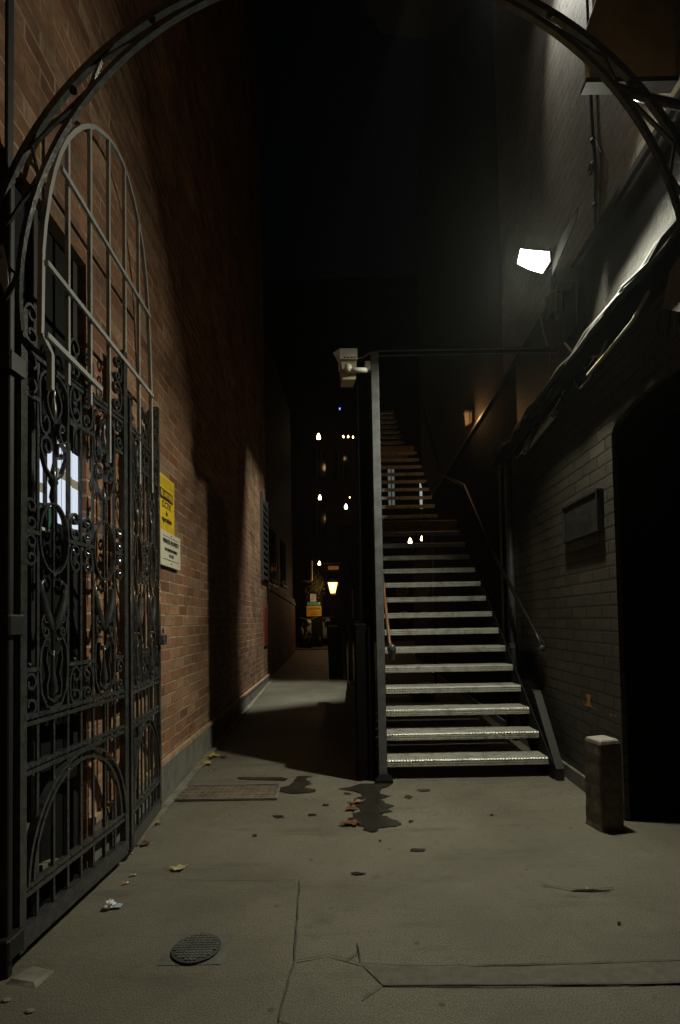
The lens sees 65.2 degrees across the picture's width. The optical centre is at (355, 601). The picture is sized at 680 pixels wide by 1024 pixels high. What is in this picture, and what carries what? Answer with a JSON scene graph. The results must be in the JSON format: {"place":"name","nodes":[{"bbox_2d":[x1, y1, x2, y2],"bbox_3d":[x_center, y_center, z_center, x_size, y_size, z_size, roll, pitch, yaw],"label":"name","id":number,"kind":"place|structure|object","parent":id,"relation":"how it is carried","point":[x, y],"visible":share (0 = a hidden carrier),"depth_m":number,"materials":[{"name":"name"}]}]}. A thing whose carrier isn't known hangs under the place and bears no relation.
{"place":"outdoors","nodes":[
{"label":"outdoors","id":0,"kind":"place"},
{"bbox_2d":[302,560,312,581],"bbox_3d":[-1.564,-1.009,17.436,0.322,0.678,0.420,-1,-2,0],"label":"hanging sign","id":1,"kind":"object","parent":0,"point":[307,570],"visible":1,"depth_m":17.25,"materials":[{"name":"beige plastic"}]},
{"bbox_2d":[269,658,354,680],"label":"path","id":2,"kind":"structure","parent":0,"point":[304,669],"depth_m":11.10,"materials":[{"name":"grey concrete"}]},
{"bbox_2d":[326,621,342,678],"bbox_3d":[-0.368,0.895,9.895,0.310,1.060,0.520,-1,-2,0],"label":"wheelie bin","id":3,"kind":"object","parent":2,"relation":"on","point":[334,634],"visible":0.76,"depth_m":9.70,"materials":[{"name":"black plastic"}]},
{"bbox_2d":[289,649,353,658],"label":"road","id":4,"kind":"structure","parent":0,"point":[299,654],"depth_m":15.21,"materials":[{"name":"grey asphalt"}]},
{"bbox_2d":[327,574,337,594],"bbox_3d":[-0.742,-0.572,17.783,0.374,0.747,0.697,-1,-2,0],"label":"lantern","id":5,"kind":"object","parent":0,"point":[332,584],"visible":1,"depth_m":17.50,"materials":[{"name":"yellow glass"}]},
{"bbox_2d":[0,641,679,1023],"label":"ground","id":6,"kind":"structure","parent":0,"point":[504,845],"depth_m":2.30,"materials":[{"name":"grey concrete"}]},
{"bbox_2d":[1,997,10,1002],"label":"pebble","id":7,"kind":"object","parent":6,"relation":"on","point":[6,999],"visible":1,"depth_m":1.70,"materials":[{"name":"stone"}]},
{"bbox_2d":[0,0,25,978],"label":"gate post","id":8,"kind":"object","parent":6,"relation":"on","point":[12,365],"visible":0.98,"depth_m":1.86,"materials":[{"name":"black metal"}]},
{"bbox_2d":[12,302,128,955],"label":"iron gate","id":9,"kind":"structure","parent":8,"relation":"attached to","point":[29,879],"depth_m":2.19,"materials":[{"name":"black metal"}]},
{"bbox_2d":[0,0,679,332],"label":"lattice arch","id":10,"kind":"structure","parent":8,"relation":"attached to","point":[572,36],"depth_m":1.91,"materials":[{"name":"black paint"}]},
{"bbox_2d":[5,966,53,987],"bbox_3d":[-1.108,1.276,1.811,0.117,0.016,0.086,-1,-2,10],"label":"broken stone","id":11,"kind":"object","parent":6,"relation":"on","point":[33,977],"visible":1,"depth_m":1.80,"materials":[{"name":"grey stone"}]},
{"bbox_2d":[25,1008,34,1012],"bbox_3d":[-1.012,1.272,1.651,0.031,0.008,0.020,-1,-2,0],"label":"pebble","id":12,"kind":"object","parent":6,"relation":"on","point":[29,1010],"visible":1,"depth_m":1.65,"materials":[{"name":"stone"}]},
{"bbox_2d":[103,899,121,909],"bbox_3d":[-1.023,1.279,2.242,0.076,0.039,0.049,-1,-2,0],"label":"crumpled paper","id":13,"kind":"object","parent":6,"relation":"on","point":[109,904],"visible":1,"depth_m":2.23,"materials":[{"name":"white paper"}]},
{"bbox_2d":[0,0,269,918],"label":"brick building","id":14,"kind":"structure","parent":6,"relation":"on","point":[173,112],"depth_m":3.93,"materials":[{"name":"brick"}]},
{"bbox_2d":[14,184,65,908],"bbox_3d":[-1.309,-0.183,1.958,0.045,2.950,1.103,-1,-2,-3],"label":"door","id":15,"kind":"structure","parent":14,"relation":"in","point":[54,291],"depth_m":2.29,"materials":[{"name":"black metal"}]},
{"bbox_2d":[40,423,77,535],"bbox_3d":[-1.279,-0.503,2.297,0.016,0.450,0.356,-1,-2,-3],"label":"lit window","id":16,"kind":"structure","parent":14,"relation":"attached to","point":[73,488],"depth_m":2.30,"materials":[{"name":"white glass"}]},
{"bbox_2d":[37,123,153,492],"bbox_3d":[-1.199,-1.498,2.593,0.032,1.657,1.235,-1,-2,-3],"label":"arched grille","id":17,"kind":"object","parent":14,"relation":"attached to","point":[44,338],"visible":0.98,"depth_m":2.40,"materials":[{"name":"grey metal"}]},
{"bbox_2d":[127,394,161,852],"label":"iron gate","id":18,"kind":"structure","parent":14,"relation":"attached to","point":[148,657],"depth_m":3.01,"materials":[{"name":"black metal"}]},
{"bbox_2d":[159,628,166,644],"bbox_3d":[-1.204,0.220,3.325,0.035,0.104,0.050,-1,-2,0],"label":"padlock","id":19,"kind":"object","parent":18,"relation":"hanging from","point":[162,638],"visible":1,"depth_m":3.30,"materials":[{"name":"metal"}]},
{"bbox_2d":[160,472,174,535],"bbox_3d":[-1.309,-0.670,3.681,0.010,0.384,0.371,-1,-2,-3],"label":"warning sign","id":20,"kind":"object","parent":14,"relation":"attached to","point":[166,504],"visible":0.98,"depth_m":3.69,"materials":[{"name":"yellow metal"}]},
{"bbox_2d":[160,529,179,570],"bbox_3d":[-1.294,-0.354,3.715,0.024,0.234,0.461,-1,-2,-3],"label":"notice sign","id":21,"kind":"object","parent":14,"relation":"attached to","point":[169,550],"visible":0.99,"depth_m":3.68,"materials":[{"name":"white metal"}]},
{"bbox_2d":[260,492,268,582],"bbox_3d":[-1.567,-1.072,9.193,0.050,1.470,0.803,-1,-2,-3],"label":"louvred shutter","id":22,"kind":"object","parent":14,"relation":"attached to","point":[264,527],"visible":1,"depth_m":9.07,"materials":[{"name":"black metal"}]},
{"bbox_2d":[263,604,267,645],"bbox_3d":[-1.554,0.406,9.243,0.030,0.720,0.501,-1,-2,-3],"label":"wall box","id":23,"kind":"object","parent":14,"relation":"attached to","point":[265,623],"visible":1,"depth_m":9.14,"materials":[{"name":"red paint"}]},
{"bbox_2d":[141,840,150,844],"bbox_3d":[-1.139,1.307,2.882,0.058,0.008,0.062,-1,-2,0],"label":"fallen leaf","id":24,"kind":"object","parent":6,"relation":"on","point":[145,842],"visible":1,"depth_m":2.88,"materials":[{"name":"brown plant"}]},
{"bbox_2d":[171,864,185,869],"bbox_3d":[-0.859,1.292,2.583,0.080,0.007,0.058,-1,-2,0],"label":"fallen leaf","id":25,"kind":"object","parent":6,"relation":"on","point":[179,866],"visible":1,"depth_m":2.58,"materials":[{"name":"yellow plant"}]},
{"bbox_2d":[157,933,233,964],"bbox_3d":[-0.582,1.270,1.952,0.230,0.012,0.186,-1,-2,0],"label":"manhole cover","id":26,"kind":"object","parent":6,"relation":"on","point":[196,949],"visible":1,"depth_m":1.93,"materials":[{"name":"metal"}]},
{"bbox_2d":[135,681,271,846],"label":"kerb","id":27,"kind":"structure","parent":6,"relation":"on","point":[169,801],"depth_m":4.21,"materials":[{"name":"concrete"}]},
{"bbox_2d":[198,760,211,765],"bbox_3d":[-1.243,1.334,4.380,0.154,0.014,0.138,0,-2,-28],"label":"fallen leaf","id":28,"kind":"object","parent":6,"relation":"on","point":[206,762],"visible":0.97,"depth_m":4.41,"materials":[{"name":"yellow plant"}]},
{"bbox_2d":[204,752,218,756],"bbox_3d":[-1.255,1.333,4.609,0.222,0.024,0.132,-1,-2,0],"label":"fallen leaf","id":29,"kind":"object","parent":6,"relation":"on","point":[212,754],"visible":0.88,"depth_m":4.63,"materials":[{"name":"plant"}]},
{"bbox_2d":[172,783,280,801],"bbox_3d":[-0.873,1.325,3.686,0.707,0.023,0.299,-1,-2,0],"label":"drain cover","id":30,"kind":"object","parent":6,"relation":"on","point":[233,792],"visible":0.99,"depth_m":3.67,"materials":[{"name":"metal"}]},
{"bbox_2d":[238,777,287,779],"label":"puddle","id":31,"kind":"object","parent":6,"relation":"on","point":[270,778],"visible":1,"depth_m":3.99,"materials":[{"name":"grey liquid"}]},
{"bbox_2d":[265,490,269,679],"bbox_3d":[-1.657,-0.237,9.705,0.135,3.600,0.140,-1,-2,0],"label":"corner post","id":32,"kind":"object","parent":6,"relation":"on","point":[268,614],"visible":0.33,"depth_m":9.67,"materials":[{"name":"black metal"}]},
{"bbox_2d":[263,327,292,597],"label":"back building","id":33,"kind":"structure","parent":6,"relation":"on","point":[277,453],"depth_m":14.18,"materials":[{"name":"brick"}]},
{"bbox_2d":[269,532,278,587],"bbox_3d":[-1.879,-1.008,12.043,0.024,1.292,1.800,-1,-2,0],"label":"window guard","id":34,"kind":"object","parent":33,"relation":"attached to","point":[273,562],"visible":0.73,"depth_m":12.22,"materials":[{"name":"grey metal"}]},
{"bbox_2d":[269,527,278,584],"bbox_3d":[-1.981,-1.082,12.896,0.080,1.280,1.000,-1,-2,0],"label":"window","id":35,"kind":"structure","parent":33,"relation":"in","point":[273,535],"depth_m":12.79,"materials":[{"name":"black glass"}]},
{"bbox_2d":[280,540,287,588],"bbox_3d":[-1.980,-1.018,14.795,0.080,1.280,1.000,-1,-2,0],"label":"window","id":36,"kind":"structure","parent":33,"relation":"in","point":[282,545],"depth_m":14.67,"materials":[{"name":"black glass"}]},
{"bbox_2d":[269,585,295,677],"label":"garden wall","id":37,"kind":"structure","parent":6,"relation":"on","point":[282,639],"depth_m":11.96,"materials":[{"name":"brick"}]},
{"bbox_2d":[277,880,299,1023],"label":"pavement crack","id":38,"kind":"object","parent":6,"relation":"on","point":[284,995],"visible":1,"depth_m":1.85,"materials":[{"name":"black concrete"}]},
{"bbox_2d":[280,776,315,792],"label":"puddle","id":39,"kind":"object","parent":6,"relation":"on","point":[298,784],"visible":0.97,"depth_m":3.77,"materials":[{"name":"grey liquid"}]},
{"bbox_2d":[298,617,316,647],"bbox_3d":[-1.730,1.077,18.375,0.614,1.067,1.660,0,-2,-20],"label":"parked moped","id":40,"kind":"object","parent":6,"relation":"on","point":[304,632],"visible":1,"depth_m":17.96,"materials":[{"name":"black metal"}]},
{"bbox_2d":[305,589,322,646],"bbox_3d":[-1.416,0.573,18.322,0.583,1.962,0.060,-1,-2,0],"label":"notice board","id":41,"kind":"object","parent":6,"relation":"on","point":[316,625],"visible":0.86,"depth_m":18.29,"materials":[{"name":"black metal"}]},
{"bbox_2d":[310,594,315,601],"bbox_3d":[-1.449,-0.121,18.278,0.201,0.266,0.035,-1,-2,0],"label":"paper notice","id":42,"kind":"object","parent":41,"relation":"attached to","point":[312,597],"visible":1,"depth_m":18.27,"materials":[{"name":"white paper"}]},
{"bbox_2d":[307,602,319,604],"bbox_3d":[-1.420,0.079,18.256,0.447,0.111,0.070,-1,-2,0],"label":"teal sign","id":43,"kind":"object","parent":41,"relation":"attached to","point":[313,603],"visible":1,"depth_m":18.26,"materials":[{"name":"teal metal"}]},
{"bbox_2d":[307,606,321,615],"bbox_3d":[-1.415,0.332,18.261,0.508,0.355,0.038,-1,-2,0],"label":"yellow sign","id":44,"kind":"object","parent":41,"relation":"attached to","point":[313,610],"visible":1,"depth_m":18.25,"materials":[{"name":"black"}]},
{"bbox_2d":[305,569,326,600],"bbox_3d":[-1.355,-0.573,18.233,0.772,1.109,0.439,-1,-2,8],"label":"hanging plant","id":45,"kind":"object","parent":41,"relation":"hanging from","point":[317,582],"visible":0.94,"depth_m":18.20,"materials":[{"name":"green plant"}]},
{"bbox_2d":[317,616,328,646],"bbox_3d":[-1.130,1.073,18.875,0.614,1.067,1.660,-1,-2,10],"label":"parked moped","id":46,"kind":"object","parent":6,"relation":"on","point":[324,634],"visible":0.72,"depth_m":18.46,"materials":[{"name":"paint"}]},
{"bbox_2d":[296,647,375,649],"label":"kerb","id":47,"kind":"structure","parent":6,"relation":"on","point":[320,649],"depth_m":16.96,"materials":[{"name":"concrete"}]},
{"bbox_2d":[263,277,422,642],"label":"end building","id":48,"kind":"structure","parent":6,"relation":"on","point":[310,326],"depth_m":21.28,"materials":[{"name":"brick"}]},
{"bbox_2d":[312,451,325,478],"bbox_3d":[-1.442,-5.453,21.160,0.524,1.104,0.060,-1,-2,0],"label":"window","id":49,"kind":"structure","parent":48,"relation":"in","point":[318,457],"depth_m":21.15,"materials":[{"name":"black glass"}]},
{"bbox_2d":[312,505,325,535],"bbox_3d":[-1.437,-3.220,21.083,0.520,1.205,0.060,-1,-2,0],"label":"window","id":50,"kind":"structure","parent":48,"relation":"in","point":[318,511],"depth_m":21.07,"materials":[{"name":"black glass"}]},
{"bbox_2d":[321,563,346,573],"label":"shop fascia","id":51,"kind":"structure","parent":48,"relation":"attached to","point":[330,568],"depth_m":20.25,"materials":[{"name":"brown metal"}]},
{"bbox_2d":[334,451,347,478],"bbox_3d":[-0.575,-5.453,21.159,0.522,1.104,0.060,-1,-2,0],"label":"window","id":52,"kind":"structure","parent":48,"relation":"in","point":[340,457],"depth_m":21.15,"materials":[{"name":"black glass"}]},
{"bbox_2d":[388,469,394,504],"bbox_3d":[1.439,-4.503,21.125,0.248,1.597,0.060,-1,-2,0],"label":"window","id":53,"kind":"structure","parent":48,"relation":"in","point":[391,502],"depth_m":21.11,"materials":[{"name":"black glass"}]},
{"bbox_2d":[419,483,422,504],"bbox_3d":[2.802,-4.307,21.118,0.469,1.208,0.060,-1,-2,0],"label":"window","id":54,"kind":"structure","parent":48,"relation":"in","point":[421,501],"depth_m":21.11,"materials":[{"name":"black"}]},
{"bbox_2d":[346,804,357,809],"bbox_3d":[-0.018,1.297,3.356,0.086,0.012,0.094,-2,-2,13],"label":"fallen leaf","id":55,"kind":"object","parent":6,"relation":"on","point":[352,807],"visible":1,"depth_m":3.35,"materials":[{"name":"brown plant"}]},
{"bbox_2d":[354,363,376,780],"bbox_3d":[0.057,-0.147,6.701,0.150,3.150,5.515,-1,-2,0],"label":"side screen","id":56,"kind":"object","parent":6,"relation":"on","point":[365,717],"visible":0.94,"depth_m":3.97,"materials":[{"name":"black metal"}]},
{"bbox_2d":[338,783,400,831],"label":"puddle","id":57,"kind":"object","parent":6,"relation":"on","point":[372,807],"visible":1,"depth_m":3.36,"materials":[{"name":"grey liquid"}]},
{"bbox_2d":[345,819,360,824],"bbox_3d":[-0.020,1.291,3.109,0.110,0.012,0.080,-1,-2,0],"label":"fallen leaf","id":58,"kind":"object","parent":57,"relation":"on","point":[353,821],"visible":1,"depth_m":3.12,"materials":[{"name":"brown plant"}]},
{"bbox_2d":[349,798,365,803],"bbox_3d":[0.011,1.298,3.459,0.117,0.011,0.086,-1,-2,0],"label":"fallen leaf","id":59,"kind":"object","parent":57,"relation":"on","point":[355,800],"visible":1,"depth_m":3.45,"materials":[{"name":"brown plant"}]},
{"bbox_2d":[410,848,425,850],"bbox_3d":[0.326,1.284,2.746,0.082,0.001,0.034,-1,-2,7],"label":"ground stain","id":60,"kind":"object","parent":6,"relation":"on","point":[417,849],"visible":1,"depth_m":2.75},
{"bbox_2d":[431,518,436,683],"bbox_3d":[1.305,-0.103,8.808,0.041,2.959,0.041,-2,-2,22],"label":"vertical pipe","id":61,"kind":"object","parent":6,"relation":"on","point":[434,606],"visible":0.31,"depth_m":8.79,"materials":[{"name":"grey metal"}]},
{"bbox_2d":[370,346,556,782],"bbox_3d":[0.825,-0.291,3.977,1.420,3.199,0.170,-1,-2,0],"label":"steel frame","id":62,"kind":"object","parent":6,"relation":"on","point":[382,776],"visible":0.98,"depth_m":3.93,"materials":[{"name":"grey metal"}]},
{"bbox_2d":[333,348,370,386],"bbox_3d":[-0.017,-1.745,3.974,0.289,0.255,0.296,-1,-2,0],"label":"security camera","id":63,"kind":"object","parent":62,"relation":"attached to","point":[346,359],"visible":1,"depth_m":3.88,"materials":[{"name":"beige plastic"}]},
{"bbox_2d":[372,396,564,779],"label":"metal staircase","id":64,"kind":"structure","parent":6,"relation":"on","point":[535,729],"depth_m":4.64,"materials":[{"name":"black metal"}]},
{"bbox_2d":[398,611,409,623],"bbox_3d":[0.829,0.272,8.995,0.212,0.209,0.011,-1,-2,0],"label":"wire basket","id":65,"kind":"object","parent":64,"relation":"attached to","point":[402,618],"visible":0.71,"depth_m":8.99,"materials":[{"name":"black metal"}]},
{"bbox_2d":[417,587,428,595],"bbox_3d":[1.153,-0.189,9.011,0.212,0.209,0.011,-1,-2,0],"label":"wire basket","id":66,"kind":"object","parent":64,"relation":"attached to","point":[426,593],"visible":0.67,"depth_m":9.01,"materials":[{"name":"black metal"}]},
{"bbox_2d":[537,633,545,659],"bbox_3d":[1.516,0.353,4.358,0.027,0.236,0.189,-1,-2,-9],"label":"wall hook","id":67,"kind":"object","parent":64,"relation":"attached to","point":[544,645],"depth_m":4.29,"materials":[{"name":"black metal"}]},
{"bbox_2d":[294,954,675,965],"bbox_3d":[0.499,1.246,1.840,1.432,0.001,0.062,-1,-2,3],"label":"pavement crack","id":68,"kind":"object","parent":6,"relation":"on","point":[482,964],"visible":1,"depth_m":1.83,"materials":[{"name":"black concrete"}]},
{"bbox_2d":[362,981,679,997],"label":"pavement crack","id":69,"kind":"object","parent":6,"relation":"on","point":[517,984],"visible":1,"depth_m":1.72,"materials":[{"name":"black concrete"}]},
{"bbox_2d":[364,958,679,984],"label":"tarmac patch","id":70,"kind":"object","parent":6,"relation":"on","point":[661,970],"visible":1,"depth_m":1.78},
{"bbox_2d":[413,0,679,820],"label":"painted building","id":71,"kind":"structure","parent":6,"relation":"on","point":[504,177],"depth_m":4.08,"materials":[{"name":"brick"}]},
{"bbox_2d":[463,410,472,425],"bbox_3d":[1.448,-2.346,6.823,0.105,0.180,0.120,-1,-2,0],"label":"bulkhead lamp","id":72,"kind":"object","parent":71,"relation":"attached to","point":[467,414],"visible":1,"depth_m":6.78,"materials":[{"name":"orange glass"}]},
{"bbox_2d":[500,456,518,738],"bbox_3d":[1.494,-0.051,5.197,0.088,2.700,0.350,-1,-2,0],"label":"downpipe","id":73,"kind":"object","parent":71,"relation":"attached to","point":[509,531],"visible":0.72,"depth_m":5.06,"materials":[{"name":"grey metal"}]},
{"bbox_2d":[517,207,584,339],"bbox_3d":[1.230,-2.033,3.354,0.374,0.446,0.799,-2,-2,25],"label":"floodlight","id":74,"kind":"object","parent":71,"relation":"attached to","point":[569,281],"visible":1,"depth_m":3.49,"materials":[{"name":"black"}]},
{"bbox_2d":[539,298,550,378],"bbox_3d":[1.421,-1.863,3.888,0.107,0.700,0.505,-2,-2,15],"label":"hanging cable","id":75,"kind":"object","parent":74,"relation":"hanging from","point":[545,338],"visible":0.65,"depth_m":4.07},
{"bbox_2d":[564,342,598,369],"bbox_3d":[1.462,-1.647,3.471,0.032,0.378,0.553,-1,-2,3],"label":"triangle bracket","id":76,"kind":"object","parent":71,"relation":"attached to","point":[593,357],"visible":0.5,"depth_m":3.37,"materials":[{"name":"grey metal"}]},
{"bbox_2d":[561,488,604,542],"bbox_3d":[1.511,-0.558,3.550,0.043,0.260,0.560,-1,-2,0],"label":"wall plaque","id":77,"kind":"object","parent":71,"relation":"attached to","point":[583,516],"depth_m":3.48,"materials":[{"name":"grey metal"}]},
{"bbox_2d":[491,218,679,470],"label":"tarpaulin","id":78,"kind":"object","parent":71,"relation":"attached to","point":[642,288],"visible":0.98,"depth_m":3.04,"materials":[{"name":"black plastic"}]},
{"bbox_2d":[588,161,593,175],"bbox_3d":[1.480,-2.706,3.317,0.029,0.070,0.074,-1,-2,0],"label":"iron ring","id":79,"kind":"object","parent":71,"relation":"attached to","point":[590,170],"visible":0.93,"depth_m":3.31,"materials":[{"name":"grey metal"}]},
{"bbox_2d":[585,0,601,226],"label":"conduit","id":80,"kind":"object","parent":71,"relation":"attached to","point":[593,139],"visible":0.77,"depth_m":3.26,"materials":[{"name":"black metal"}]},
{"bbox_2d":[581,0,677,94],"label":"projecting bay","id":81,"kind":"object","parent":71,"relation":"attached to","point":[637,37],"visible":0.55,"depth_m":2.49,"materials":[{"name":"black metal"}]},
{"bbox_2d":[656,255,679,335],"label":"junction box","id":82,"kind":"object","parent":71,"relation":"attached to","point":[671,299],"visible":1,"depth_m":2.40,"materials":[{"name":"grey metal"}]},
{"bbox_2d":[543,884,613,888],"bbox_3d":[0.981,1.254,2.328,0.302,0.001,0.036,-1,-2,7],"label":"pavement crack","id":83,"kind":"object","parent":6,"relation":"on","point":[573,888],"visible":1,"depth_m":2.32,"materials":[{"name":"black concrete"}]},
{"bbox_2d":[571,889,609,890],"bbox_3d":[1.020,1.256,2.309,0.177,0.001,0.020,-1,-2,0],"label":"ground stain","id":84,"kind":"object","parent":6,"relation":"on","point":[589,890],"visible":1,"depth_m":2.31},
{"bbox_2d":[584,735,624,832],"bbox_3d":[1.412,1.026,3.021,0.152,0.503,0.152,-1,-2,-12],"label":"stone bollard","id":85,"kind":"object","parent":6,"relation":"on","point":[603,787],"visible":1,"depth_m":2.96,"materials":[{"name":"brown stone"}]},
{"bbox_2d":[248,0,436,279],"label":"sky","id":86,"kind":"structure","parent":0,"point":[344,102],"materials":[{"name":"black"}]},
{"bbox_2d":[410,682,433,700],"bbox_3d":[0.918,1.242,7.344,0.300,0.235,0.350,-1,-2,0],"label":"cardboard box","id":87,"kind":"object","parent":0,"point":[422,696],"visible":0.48,"depth_m":7.22,"materials":[{"name":"cardboard"}]}
]}

